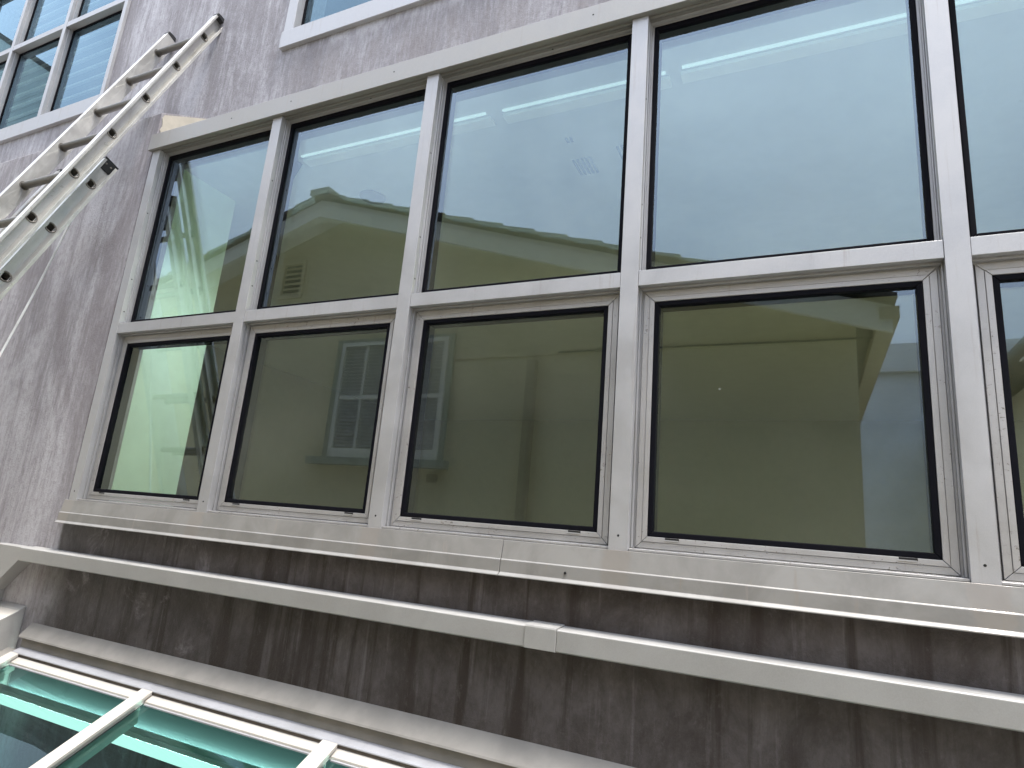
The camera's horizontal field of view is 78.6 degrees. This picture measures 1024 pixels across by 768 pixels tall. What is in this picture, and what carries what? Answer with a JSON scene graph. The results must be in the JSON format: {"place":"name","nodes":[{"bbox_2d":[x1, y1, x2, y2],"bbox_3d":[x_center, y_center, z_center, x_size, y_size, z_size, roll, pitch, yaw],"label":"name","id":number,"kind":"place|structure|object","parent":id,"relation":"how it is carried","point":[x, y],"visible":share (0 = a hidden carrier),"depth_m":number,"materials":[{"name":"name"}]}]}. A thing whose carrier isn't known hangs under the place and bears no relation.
{"place":"outdoors","nodes":[
{"label":"outdoors","id":0,"kind":"place"},
{"label":"ground","id":1,"kind":"structure","parent":0,"visible":0},
{"bbox_2d":[0,13,223,356],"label":"extension ladder","id":2,"kind":"object","parent":1,"relation":"on","point":[39,221],"visible":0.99,"depth_m":2.99,"materials":[{"name":"metal"}]},
{"bbox_2d":[0,0,1023,767],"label":"building","id":3,"kind":"structure","parent":1,"relation":"on","point":[634,382],"depth_m":2.50,"materials":[{"name":"paint"}]},
{"bbox_2d":[0,0,130,143],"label":"window","id":4,"kind":"structure","parent":3,"relation":"in","point":[66,35],"depth_m":4.39,"materials":[{"name":"metal"}]},
{"bbox_2d":[83,325,232,508],"bbox_3d":[-1.470,0.136,2.659,0.746,0.743,0.074,-1,-15,25],"label":"casement window","id":5,"kind":"structure","parent":3,"relation":"in","point":[107,442],"depth_m":2.74,"materials":[{"name":"metal"}]},
{"bbox_2d":[127,126,271,322],"bbox_3d":[-1.396,-0.705,2.862,0.746,0.898,0.066,-1,-15,25],"label":"fixed window","id":6,"kind":"structure","parent":3,"relation":"in","point":[148,266],"depth_m":2.99,"materials":[{"name":"metal"}]},
{"bbox_2d":[213,311,395,523],"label":"casement window","id":7,"kind":"structure","parent":3,"relation":"in","point":[233,463],"depth_m":2.37,"materials":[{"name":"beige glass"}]},
{"bbox_2d":[0,600,634,767],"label":"skylight","id":8,"kind":"object","parent":3,"relation":"attached to","point":[98,694],"visible":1,"depth_m":2.03,"materials":[{"name":"metal"}]},
{"bbox_2d":[253,84,426,309],"bbox_3d":[-0.673,-0.724,2.520,0.746,0.898,0.070,-1,-15,25],"label":"fixed window","id":9,"kind":"structure","parent":3,"relation":"in","point":[414,96],"depth_m":2.64,"materials":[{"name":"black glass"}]},
{"bbox_2d":[279,0,433,50],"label":"window","id":10,"kind":"structure","parent":3,"relation":"in","point":[297,30],"depth_m":3.15,"materials":[{"name":"metal"}]},
{"bbox_2d":[386,291,619,545],"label":"casement window","id":11,"kind":"structure","parent":3,"relation":"in","point":[425,321],"depth_m":1.98,"materials":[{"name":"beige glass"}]},
{"bbox_2d":[417,29,631,292],"bbox_3d":[0.051,-0.743,2.180,0.746,0.897,0.066,-1,-15,25],"label":"fixed window","id":12,"kind":"structure","parent":3,"relation":"in","point":[619,42],"depth_m":2.27,"materials":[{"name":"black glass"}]},
{"bbox_2d":[54,0,1023,638],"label":"window frame","id":13,"kind":"structure","parent":3,"relation":"in","point":[981,602],"depth_m":1.86,"materials":[{"name":"metal"}]},
{"bbox_2d":[642,0,939,269],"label":"fixed window","id":14,"kind":"structure","parent":3,"relation":"in","point":[738,11],"depth_m":1.91,"materials":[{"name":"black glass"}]},
{"bbox_2d":[630,262,967,577],"bbox_3d":[0.700,0.079,1.635,0.746,0.744,0.078,-2,-15,25],"label":"casement window","id":15,"kind":"structure","parent":3,"relation":"in","point":[925,282],"depth_m":1.57,"materials":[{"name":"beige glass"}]},
{"bbox_2d":[948,0,1023,236],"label":"fixed window","id":16,"kind":"structure","parent":3,"relation":"in","point":[951,3],"depth_m":1.60,"materials":[{"name":"metal"}]},
{"bbox_2d":[972,255,1023,582],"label":"casement window","id":17,"kind":"structure","parent":3,"relation":"in","point":[990,275],"depth_m":1.42,"materials":[{"name":"grey metal"}]}
]}

